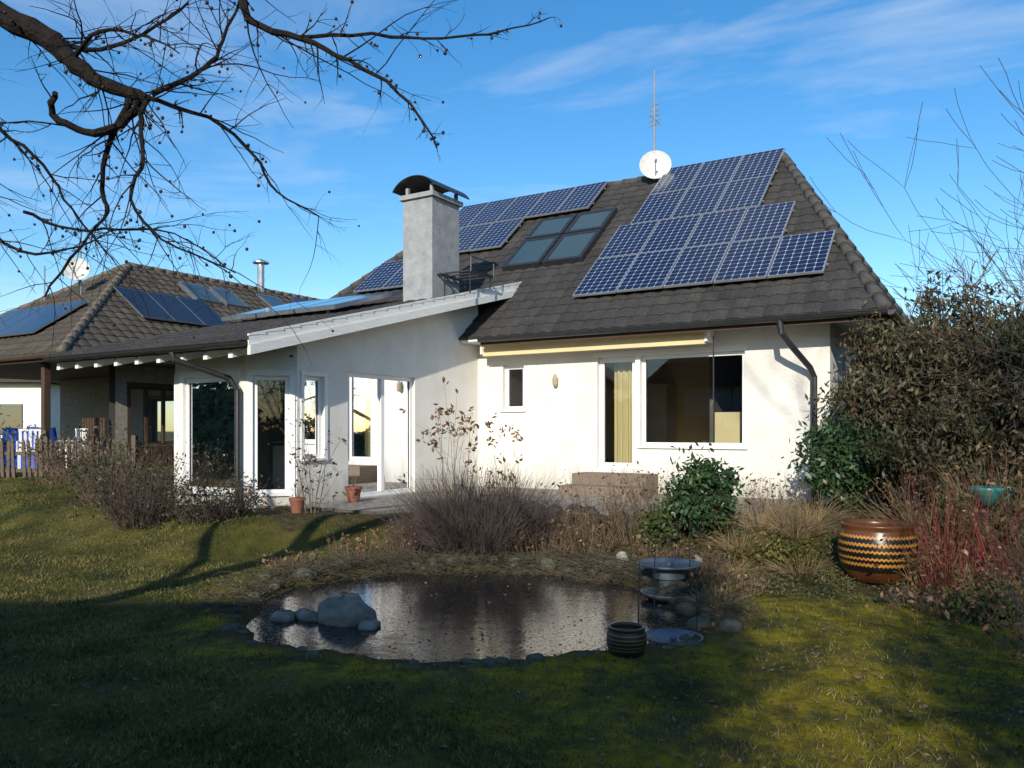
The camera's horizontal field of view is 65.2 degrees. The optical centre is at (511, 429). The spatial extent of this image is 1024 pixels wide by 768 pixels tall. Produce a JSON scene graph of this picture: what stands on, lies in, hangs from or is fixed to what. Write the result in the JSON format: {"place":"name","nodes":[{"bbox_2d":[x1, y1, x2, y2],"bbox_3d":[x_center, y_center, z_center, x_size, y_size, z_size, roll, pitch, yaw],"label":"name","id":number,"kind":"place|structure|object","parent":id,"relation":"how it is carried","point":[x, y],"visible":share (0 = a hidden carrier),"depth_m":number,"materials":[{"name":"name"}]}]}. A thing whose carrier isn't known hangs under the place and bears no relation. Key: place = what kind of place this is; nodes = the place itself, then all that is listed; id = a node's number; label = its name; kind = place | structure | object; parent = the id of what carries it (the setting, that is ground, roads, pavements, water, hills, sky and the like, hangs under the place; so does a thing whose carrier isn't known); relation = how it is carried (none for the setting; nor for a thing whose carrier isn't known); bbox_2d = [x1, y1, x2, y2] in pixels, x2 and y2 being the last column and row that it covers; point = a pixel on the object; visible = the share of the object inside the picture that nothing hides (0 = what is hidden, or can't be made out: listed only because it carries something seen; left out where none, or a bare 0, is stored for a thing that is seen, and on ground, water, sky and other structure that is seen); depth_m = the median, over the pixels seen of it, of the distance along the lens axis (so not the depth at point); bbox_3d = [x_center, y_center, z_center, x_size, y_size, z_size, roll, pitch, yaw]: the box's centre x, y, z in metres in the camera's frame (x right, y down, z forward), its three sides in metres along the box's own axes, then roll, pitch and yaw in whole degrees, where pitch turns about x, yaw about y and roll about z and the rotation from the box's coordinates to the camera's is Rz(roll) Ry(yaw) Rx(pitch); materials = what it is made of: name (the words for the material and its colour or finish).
{"place":"outdoors","nodes":[
{"label":"outdoors","id":0,"kind":"place"},
{"bbox_2d":[245,570,693,661],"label":"pond water","id":1,"kind":"structure","parent":0,"point":[538,623],"depth_m":7.10,"materials":[{"name":"liquid"}]},
{"bbox_2d":[270,609,295,622],"bbox_3d":[-1.998,1.640,7.005,0.227,0.134,0.294,0,0,0],"label":"boulder","id":2,"kind":"object","parent":1,"relation":"in","point":[284,616],"visible":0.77,"depth_m":6.92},
{"bbox_2d":[295,608,317,621],"bbox_3d":[-1.792,1.639,7.049,0.397,0.124,0.223,0,0,36],"label":"boulder","id":3,"kind":"object","parent":1,"relation":"in","point":[306,614],"visible":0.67,"depth_m":6.95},
{"bbox_2d":[318,591,376,626],"bbox_3d":[-1.437,1.639,6.953,0.558,0.482,0.491,0,0,0],"label":"boulder","id":4,"kind":"object","parent":1,"relation":"in","point":[344,609],"visible":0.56,"depth_m":6.79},
{"bbox_2d":[358,619,380,630],"bbox_3d":[-1.201,1.640,6.722,0.196,0.098,0.271,0,0,0],"label":"boulder","id":5,"kind":"object","parent":1,"relation":"in","point":[369,624],"visible":0.94,"depth_m":6.64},
{"bbox_2d":[181,539,769,626],"bbox_3d":[-0.496,1.542,8.373,5.507,0.433,3.822,0,0,0],"label":"gravel bed","id":6,"kind":"object","parent":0,"point":[407,560],"visible":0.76,"depth_m":8.95,"materials":[{"name":"gravel"}]},
{"bbox_2d":[0,459,1023,767],"bbox_3d":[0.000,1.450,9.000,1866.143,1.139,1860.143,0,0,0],"label":"ground","id":7,"kind":"structure","parent":0,"point":[286,527],"depth_m":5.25,"materials":[{"name":"plant"}]},
{"bbox_2d":[16,429,40,468],"bbox_3d":[-11.200,0.450,18.600,0.540,0.950,0.500,0,0,-29],"label":"garden chair","id":8,"kind":"object","parent":7,"relation":"on","point":[20,442],"visible":0.46,"depth_m":18.72,"materials":[{"name":"white paint"}]},
{"bbox_2d":[0,378,59,442],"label":"distant house","id":9,"kind":"structure","parent":7,"relation":"on","point":[20,401],"depth_m":34.00,"materials":[{"name":"white paint"}]},
{"bbox_2d":[2,427,60,468],"bbox_3d":[-13.375,0.586,21.031,4.859,1.329,1.017,0,0,35],"label":"tarp covered woodpile","id":10,"kind":"object","parent":7,"relation":"on","point":[53,432],"visible":0.2,"depth_m":19.95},
{"bbox_2d":[5,420,128,486],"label":"bare shrub","id":11,"kind":"object","parent":7,"relation":"on","point":[47,475],"visible":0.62,"depth_m":15.31,"materials":[{"name":"brown plant"}]},
{"bbox_2d":[0,431,137,477],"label":"picket fence","id":12,"kind":"object","parent":7,"relation":"on","point":[12,453],"visible":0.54,"depth_m":16.21,"materials":[{"name":"brown wood"}]},
{"bbox_2d":[38,423,173,505],"bbox_3d":[-6.491,0.599,12.688,2.027,1.436,2.022,0,0,0],"label":"bare shrub","id":13,"kind":"object","parent":7,"relation":"on","point":[86,482],"visible":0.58,"depth_m":12.62,"materials":[{"name":"brown plant"}]},
{"bbox_2d":[63,446,150,493],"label":"bare shrub","id":14,"kind":"object","parent":7,"relation":"on","point":[95,469],"visible":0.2,"depth_m":14.44,"materials":[{"name":"brown plant"}]},
{"bbox_2d":[48,434,230,532],"bbox_3d":[-5.019,0.751,11.003,2.172,1.404,2.009,0,0,0],"label":"bare shrub","id":15,"kind":"object","parent":7,"relation":"on","point":[150,508],"visible":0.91,"depth_m":10.87,"materials":[{"name":"brown plant"}]},
{"bbox_2d":[0,259,320,466],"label":"tiled annex","id":16,"kind":"object","parent":7,"relation":"on","point":[135,397],"visible":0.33,"depth_m":21.19,"materials":[{"name":"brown tile"}]},
{"bbox_2d":[64,258,89,294],"bbox_3d":[-11.826,-4.154,21.727,0.496,1.078,0.478,0,0,30],"label":"satellite dish","id":17,"kind":"object","parent":16,"relation":"attached to","point":[82,273],"visible":0.76,"depth_m":21.79,"materials":[{"name":"metal"}]},
{"bbox_2d":[127,382,173,447],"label":"window frames","id":18,"kind":"structure","parent":16,"relation":"in","point":[130,385],"depth_m":20.50,"materials":[{"name":"brown wood"}]},
{"bbox_2d":[155,401,173,440],"bbox_3d":[-8.839,-0.350,21.939,3.175,1.356,3.805,0,0,0],"label":"window glass","id":19,"kind":"structure","parent":16,"relation":"in","point":[169,405],"depth_m":23.03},
{"bbox_2d":[178,281,284,309],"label":"roof windows","id":20,"kind":"structure","parent":16,"relation":"in","point":[217,294],"depth_m":24.97,"materials":[{"name":"glass"}]},
{"bbox_2d":[0,148,835,336],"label":"solar panels","id":21,"kind":"object","parent":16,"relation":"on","point":[689,224],"visible":0.82,"depth_m":16.73,"materials":[{"name":"glass"}]},
{"bbox_2d":[136,471,277,525],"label":"bare shrub","id":22,"kind":"object","parent":7,"relation":"on","point":[222,508],"visible":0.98,"depth_m":10.83,"materials":[{"name":"brown plant"}]},
{"bbox_2d":[0,0,562,364],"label":"fruit tree","id":23,"kind":"object","parent":7,"relation":"on","point":[54,43],"visible":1,"depth_m":4.00,"materials":[{"name":"brown plant"}]},
{"bbox_2d":[259,548,322,572],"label":"dead perennials","id":24,"kind":"object","parent":7,"relation":"on","point":[290,551],"visible":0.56,"depth_m":9.01,"materials":[{"name":"brown plant"}]},
{"bbox_2d":[289,485,305,512],"bbox_3d":[-3.100,0.967,11.550,0.239,0.457,0.239,0,0,-22],"label":"flower pot","id":25,"kind":"object","parent":7,"relation":"on","point":[297,503],"visible":0.94,"depth_m":11.47,"materials":[{"name":"ceramic"}]},
{"bbox_2d":[267,400,346,513],"bbox_3d":[-2.829,0.383,11.311,1.303,1.660,0.931,0,0,41],"label":"rose bush","id":26,"kind":"object","parent":7,"relation":"on","point":[314,461],"visible":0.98,"depth_m":11.44,"materials":[{"name":"brown plant"}]},
{"bbox_2d":[326,526,390,562],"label":"dead perennials","id":27,"kind":"object","parent":7,"relation":"on","point":[357,545],"visible":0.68,"depth_m":9.67,"materials":[{"name":"brown plant"}]},
{"bbox_2d":[362,518,434,557],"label":"dead perennials","id":28,"kind":"object","parent":7,"relation":"on","point":[403,542],"visible":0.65,"depth_m":10.09,"materials":[{"name":"brown plant"}]},
{"bbox_2d":[376,494,460,554],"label":"dry shrub","id":29,"kind":"object","parent":7,"relation":"on","point":[410,529],"visible":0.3,"depth_m":10.33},
{"bbox_2d":[398,377,506,496],"bbox_3d":[-0.888,0.291,11.851,1.642,2.201,1.542,0,0,0],"label":"dried perennial","id":30,"kind":"object","parent":7,"relation":"on","point":[440,411],"visible":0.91,"depth_m":11.59,"materials":[{"name":"brown plant"}]},
{"bbox_2d":[172,355,741,507],"bbox_3d":[-0.011,-0.225,16.055,11.400,2.850,10.500,0,0,31],"label":"interior","id":31,"kind":"object","parent":7,"relation":"on","point":[679,395],"visible":0.12,"depth_m":19.19,"materials":[{"name":"paint"}]},
{"bbox_2d":[614,362,631,462],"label":"curtains","id":32,"kind":"object","parent":31,"relation":"attached to","point":[622,412],"visible":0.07,"depth_m":15.37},
{"bbox_2d":[372,458,582,558],"bbox_3d":[-0.442,1.015,10.191,2.606,1.579,2.558,0,0,19],"label":"dry shrub","id":33,"kind":"object","parent":7,"relation":"on","point":[468,531],"visible":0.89,"depth_m":9.86,"materials":[{"name":"plant"}]},
{"bbox_2d":[220,500,756,665],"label":"pond edge stones","id":34,"kind":"object","parent":7,"relation":"on","point":[734,625],"visible":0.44,"depth_m":7.84,"materials":[{"name":"stone"}]},
{"bbox_2d":[636,558,701,579],"bbox_3d":[1.600,1.415,8.150,0.660,0.170,0.660,0,0,0],"label":"bird bath","id":35,"kind":"object","parent":34,"relation":"on","point":[671,568],"visible":0.98,"depth_m":8.10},
{"bbox_2d":[465,421,522,498],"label":"dried perennial","id":36,"kind":"object","parent":7,"relation":"on","point":[520,439],"visible":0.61,"depth_m":11.36,"materials":[{"name":"brown plant"}]},
{"bbox_2d":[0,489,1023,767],"bbox_3d":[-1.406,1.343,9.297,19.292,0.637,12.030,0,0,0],"label":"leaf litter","id":37,"kind":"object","parent":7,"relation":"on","point":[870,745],"visible":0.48,"depth_m":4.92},
{"bbox_2d":[175,305,872,507],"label":"walls","id":38,"kind":"structure","parent":7,"relation":"on","point":[558,426],"depth_m":14.70,"materials":[{"name":"white paint"}]},
{"bbox_2d":[51,285,506,369],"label":"wing roof","id":39,"kind":"structure","parent":38,"relation":"on","point":[229,332],"depth_m":13.13,"materials":[{"name":"tile"}]},
{"bbox_2d":[221,290,400,320],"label":"solar thermal collectors","id":40,"kind":"object","parent":39,"relation":"on","point":[325,304],"visible":0.98,"depth_m":15.62,"materials":[{"name":"glass"}]},
{"bbox_2d":[247,282,520,354],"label":"rake boards","id":41,"kind":"object","parent":39,"relation":"attached to","point":[262,341],"visible":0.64,"depth_m":12.98,"materials":[{"name":"white wood"}]},
{"bbox_2d":[392,175,469,301],"bbox_3d":[-1.615,-3.622,16.038,1.038,2.643,1.200,0,0,31],"label":"chimney","id":42,"kind":"object","parent":39,"relation":"on","point":[430,230],"visible":0.98,"depth_m":15.72,"materials":[{"name":"concrete"}]},
{"bbox_2d":[437,256,493,295],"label":"sweep platform","id":43,"kind":"structure","parent":39,"relation":"on","point":[471,271],"depth_m":15.64,"materials":[{"name":"metal"}]},
{"bbox_2d":[42,308,915,509],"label":"gutters","id":44,"kind":"object","parent":38,"relation":"attached to","point":[779,320],"visible":0.78,"depth_m":12.61,"materials":[{"name":"metal"}]},
{"bbox_2d":[174,344,864,499],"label":"window frames","id":45,"kind":"structure","parent":38,"relation":"attached to","point":[287,377],"depth_m":13.88,"materials":[{"name":"plastic"}]},
{"bbox_2d":[191,377,407,492],"bbox_3d":[1.648,-0.115,15.087,14.719,2.386,3.400,0,0,-14],"label":"window glass","id":46,"kind":"object","parent":45,"relation":"in","point":[212,416],"visible":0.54,"depth_m":13.57,"materials":[{"name":"glass"}]},
{"bbox_2d":[292,160,898,345],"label":"roof tiles","id":47,"kind":"object","parent":38,"relation":"on","point":[542,299],"visible":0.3,"depth_m":15.20,"materials":[{"name":"tile"}]},
{"bbox_2d":[502,207,617,271],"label":"roof windows","id":48,"kind":"structure","parent":47,"relation":"in","point":[564,239],"depth_m":18.04,"materials":[{"name":"glass"}]},
{"bbox_2d":[329,152,911,325],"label":"ridge tiles","id":49,"kind":"object","parent":47,"relation":"on","point":[828,220],"visible":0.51,"depth_m":15.56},
{"bbox_2d":[639,150,671,179],"bbox_3d":[3.427,-6.149,19.125,0.545,1.129,0.572,0,0,-38],"label":"satellite dish","id":50,"kind":"object","parent":47,"relation":"attached to","point":[655,164],"visible":0.98,"depth_m":19.19,"materials":[{"name":"metal"}]},
{"bbox_2d":[461,315,907,345],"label":"soffit","id":51,"kind":"structure","parent":38,"relation":"attached to","point":[844,324],"depth_m":13.64,"materials":[{"name":"brown paint"}]},
{"bbox_2d":[480,331,713,410],"bbox_3d":[1.490,-1.025,15.000,4.763,1.410,0.392,0,0,32],"label":"awning","id":52,"kind":"object","parent":51,"relation":"attached to","point":[672,339],"visible":0.91,"depth_m":14.68,"materials":[{"name":"fabric"}]},
{"bbox_2d":[494,521,581,557],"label":"dead perennials","id":53,"kind":"object","parent":7,"relation":"on","point":[544,549],"visible":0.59,"depth_m":9.79,"materials":[{"name":"brown plant"}]},
{"bbox_2d":[304,486,806,520],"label":"terrace","id":54,"kind":"structure","parent":7,"relation":"on","point":[372,505],"depth_m":12.68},
{"bbox_2d":[345,473,361,502],"bbox_3d":[-2.563,0.931,12.927,0.280,0.478,0.280,0,0,0],"label":"flower pot","id":55,"kind":"object","parent":54,"relation":"on","point":[353,493],"visible":1,"depth_m":12.84,"materials":[{"name":"ceramic"}]},
{"bbox_2d":[559,472,657,497],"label":"door steps","id":56,"kind":"structure","parent":54,"relation":"on","point":[594,482],"depth_m":14.35,"materials":[{"name":"stone"}]},
{"bbox_2d":[520,483,621,554],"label":"dead perennials","id":57,"kind":"object","parent":7,"relation":"on","point":[571,526],"visible":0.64,"depth_m":10.26,"materials":[{"name":"brown plant"}]},
{"bbox_2d":[544,518,619,559],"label":"dead perennials","id":58,"kind":"object","parent":7,"relation":"on","point":[603,546],"visible":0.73,"depth_m":9.85,"materials":[{"name":"brown plant"}]},
{"bbox_2d":[544,465,654,541],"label":"dead perennials","id":59,"kind":"object","parent":7,"relation":"on","point":[583,516],"visible":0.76,"depth_m":10.55,"materials":[{"name":"brown plant"}]},
{"bbox_2d":[606,622,646,658],"bbox_3d":[0.820,1.515,5.720,0.288,0.227,0.288,0,0,0],"label":"striped urn","id":60,"kind":"object","parent":7,"relation":"on","point":[627,640],"visible":0.9,"depth_m":5.61,"materials":[{"name":"ceramic"}]},
{"bbox_2d":[589,476,677,546],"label":"dead perennials","id":61,"kind":"object","parent":7,"relation":"on","point":[629,522],"visible":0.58,"depth_m":10.15,"materials":[{"name":"brown plant"}]},
{"bbox_2d":[615,461,685,526],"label":"dead perennials","id":62,"kind":"object","parent":7,"relation":"on","point":[648,503],"visible":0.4,"depth_m":10.65,"materials":[{"name":"brown plant"}]},
{"bbox_2d":[623,529,693,562],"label":"dead perennials","id":63,"kind":"object","parent":7,"relation":"on","point":[646,545],"visible":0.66,"depth_m":9.28,"materials":[{"name":"brown plant"}]},
{"bbox_2d":[631,497,688,552],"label":"laurel bush","id":64,"kind":"object","parent":7,"relation":"on","point":[665,528],"visible":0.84,"depth_m":9.82,"materials":[{"name":"green plant"}]},
{"bbox_2d":[638,516,697,631],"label":"garden stakes","id":65,"kind":"object","parent":7,"relation":"on","point":[654,580],"visible":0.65,"depth_m":6.35,"materials":[{"name":"metal"}]},
{"bbox_2d":[646,628,703,644],"bbox_3d":[1.240,1.651,6.150,0.460,0.158,0.460,0,0,0],"label":"floating pond bowl","id":66,"kind":"object","parent":7,"relation":"on","point":[662,636],"visible":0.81,"depth_m":6.25,"materials":[{"name":"blue plastic"}]},
{"bbox_2d":[374,513,1023,600],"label":"groundcover","id":67,"kind":"object","parent":7,"relation":"on","point":[835,585],"visible":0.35,"depth_m":8.52,"materials":[{"name":"green plant"}]},
{"bbox_2d":[660,535,737,580],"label":"dead perennials","id":68,"kind":"object","parent":7,"relation":"on","point":[703,560],"visible":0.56,"depth_m":8.66,"materials":[{"name":"brown plant"}]},
{"bbox_2d":[653,440,751,539],"bbox_3d":[2.359,0.767,9.989,1.169,1.294,1.244,0,0,0],"label":"laurel bush","id":69,"kind":"object","parent":7,"relation":"on","point":[699,493],"visible":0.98,"depth_m":9.81,"materials":[{"name":"green plant"}]},
{"bbox_2d":[674,585,752,605],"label":"straw grass","id":70,"kind":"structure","parent":7,"relation":"on","point":[705,589],"depth_m":7.40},
{"bbox_2d":[696,553,760,577],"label":"straw grass","id":71,"kind":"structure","parent":7,"relation":"on","point":[737,572],"depth_m":8.89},
{"bbox_2d":[690,557,782,596],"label":"dead perennials","id":72,"kind":"object","parent":7,"relation":"on","point":[741,583],"visible":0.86,"depth_m":7.91,"materials":[{"name":"brown plant"}]},
{"bbox_2d":[701,525,786,554],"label":"straw grass","id":73,"kind":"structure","parent":7,"relation":"on","point":[735,545],"depth_m":9.52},
{"bbox_2d":[730,474,785,518],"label":"dead perennials","id":74,"kind":"object","parent":7,"relation":"on","point":[752,496],"visible":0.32,"depth_m":10.47,"materials":[{"name":"brown plant"}]},
{"bbox_2d":[712,489,826,533],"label":"straw grass","id":75,"kind":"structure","parent":7,"relation":"on","point":[748,516],"depth_m":9.91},
{"bbox_2d":[737,472,812,520],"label":"dead perennials","id":76,"kind":"object","parent":7,"relation":"on","point":[780,494],"visible":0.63,"depth_m":10.83,"materials":[{"name":"brown plant"}]},
{"bbox_2d":[723,528,836,564],"bbox_3d":[3.121,1.323,9.139,1.324,0.424,0.901,0,0,-11],"label":"evergreen","id":77,"kind":"object","parent":7,"relation":"on","point":[785,551],"visible":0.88,"depth_m":9.15,"materials":[{"name":"green plant"}]},
{"bbox_2d":[747,498,845,538],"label":"straw grass","id":78,"kind":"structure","parent":7,"relation":"on","point":[804,530],"depth_m":9.62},
{"bbox_2d":[757,549,844,578],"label":"straw grass","id":79,"kind":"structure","parent":7,"relation":"on","point":[803,567],"depth_m":8.83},
{"bbox_2d":[762,485,876,523],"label":"straw grass","id":80,"kind":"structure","parent":7,"relation":"on","point":[828,515],"depth_m":10.21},
{"bbox_2d":[781,398,900,513],"bbox_3d":[4.803,0.389,11.637,1.636,1.721,1.498,0,0,0],"label":"laurel bush","id":81,"kind":"object","parent":7,"relation":"on","point":[835,448],"visible":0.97,"depth_m":11.40,"materials":[{"name":"green plant"}]},
{"bbox_2d":[803,328,916,509],"bbox_3d":[5.844,-0.173,12.582,2.156,2.906,2.268,0,0,0],"label":"shrub","id":82,"kind":"object","parent":7,"relation":"on","point":[885,500],"visible":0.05,"depth_m":12.26,"materials":[{"name":"green plant"}]},
{"bbox_2d":[837,519,918,584],"bbox_3d":[3.880,1.289,8.500,0.784,0.617,0.784,0,0,0],"label":"striped garden pot","id":83,"kind":"object","parent":7,"relation":"on","point":[860,553],"visible":0.97,"depth_m":8.21,"materials":[{"name":"ceramic"}]},
{"bbox_2d":[783,58,1023,406],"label":"bare sapling","id":84,"kind":"object","parent":7,"relation":"on","point":[976,293],"visible":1,"depth_m":7.44,"materials":[{"name":"brown plant"}]},
{"bbox_2d":[805,264,1022,506],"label":"shrub","id":85,"kind":"object","parent":7,"relation":"on","point":[878,397],"visible":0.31,"depth_m":11.34,"materials":[{"name":"green plant"}]},
{"bbox_2d":[823,471,1019,554],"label":"dead perennials","id":86,"kind":"object","parent":7,"relation":"on","point":[909,515],"visible":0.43,"depth_m":8.71,"materials":[{"name":"plant"}]},
{"bbox_2d":[873,527,1007,592],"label":"dead perennials","id":87,"kind":"object","parent":7,"relation":"on","point":[930,564],"visible":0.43,"depth_m":7.95,"materials":[{"name":"plant"}]},
{"bbox_2d":[858,353,1023,523],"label":"shrub","id":88,"kind":"object","parent":7,"relation":"on","point":[956,430],"visible":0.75,"depth_m":10.19,"materials":[{"name":"green plant"}]},
{"bbox_2d":[880,570,1009,624],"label":"dead perennials","id":89,"kind":"object","parent":7,"relation":"on","point":[926,598],"visible":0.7,"depth_m":7.12,"materials":[{"name":"brown plant"}]},
{"bbox_2d":[882,461,1023,596],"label":"red dogwood","id":90,"kind":"object","parent":7,"relation":"on","point":[950,552],"visible":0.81,"depth_m":7.80,"materials":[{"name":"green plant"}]},
{"bbox_2d":[893,234,1023,341],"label":"bare tree","id":91,"kind":"object","parent":7,"relation":"on","point":[959,277],"visible":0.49,"depth_m":32.97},
{"bbox_2d":[912,482,1023,543],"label":"evergreen","id":92,"kind":"object","parent":7,"relation":"on","point":[940,502],"visible":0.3,"depth_m":8.70,"materials":[{"name":"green plant"}]},
{"bbox_2d":[913,441,1023,536],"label":"dead perennials","id":93,"kind":"object","parent":7,"relation":"on","point":[1005,472],"visible":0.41,"depth_m":9.02,"materials":[{"name":"plant"}]},
{"bbox_2d":[914,468,1023,581],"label":"dead perennials","id":94,"kind":"object","parent":7,"relation":"on","point":[1021,545],"visible":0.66,"depth_m":8.03,"materials":[{"name":"brown plant"}]},
{"bbox_2d":[930,567,1023,627],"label":"perennials","id":95,"kind":"object","parent":7,"relation":"on","point":[1000,620],"visible":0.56,"depth_m":6.75,"materials":[{"name":"brown plant"}]},
{"bbox_2d":[931,295,1023,454],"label":"shrub","id":96,"kind":"object","parent":7,"relation":"on","point":[1015,381],"visible":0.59,"depth_m":10.21,"materials":[{"name":"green plant"}]},
{"bbox_2d":[941,555,1023,620],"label":"dead perennials","id":97,"kind":"object","parent":7,"relation":"on","point":[967,580],"visible":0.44,"depth_m":6.98,"materials":[{"name":"plant"}]},
{"bbox_2d":[944,588,1023,656],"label":"dead perennials","id":98,"kind":"object","parent":7,"relation":"on","point":[991,619],"visible":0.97,"depth_m":5.91,"materials":[{"name":"plant"}]},
{"bbox_2d":[957,492,1023,601],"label":"red dogwood","id":99,"kind":"object","parent":7,"relation":"on","point":[995,551],"visible":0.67,"depth_m":7.43,"materials":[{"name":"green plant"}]},
{"bbox_2d":[969,485,1012,553],"bbox_3d":[5.050,1.095,8.499,0.338,1.010,0.340,0,0,-24],"label":"teal bird feeder","id":100,"kind":"object","parent":7,"relation":"on","point":[997,492],"visible":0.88,"depth_m":8.41,"materials":[{"name":"ceramic"}]},
{"bbox_2d":[962,551,1023,629],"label":"dead perennials","id":101,"kind":"object","parent":7,"relation":"on","point":[992,596],"visible":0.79,"depth_m":6.45,"materials":[{"name":"brown plant"}]},
{"bbox_2d":[975,514,1023,596],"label":"dead perennials","id":102,"kind":"object","parent":7,"relation":"on","point":[990,564],"visible":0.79,"depth_m":6.85,"materials":[{"name":"brown plant"}]},
{"bbox_2d":[0,0,1023,332],"label":"sky","id":103,"kind":"structure","parent":0,"point":[546,107],"materials":[{"name":"blue"}]},
{"bbox_2d":[648,70,660,150],"bbox_3d":[3.460,-7.225,19.444,0.533,3.050,0.307,0,0,-30],"label":"roof antenna","id":104,"kind":"object","parent":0,"point":[654,120],"visible":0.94,"depth_m":19.43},
{"bbox_2d":[640,579,699,601],"bbox_3d":[1.550,1.660,7.935,0.580,0.480,0.750,0,0,0],"label":"pond planter","id":105,"kind":"object","parent":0,"point":[647,592],"visible":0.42,"depth_m":7.83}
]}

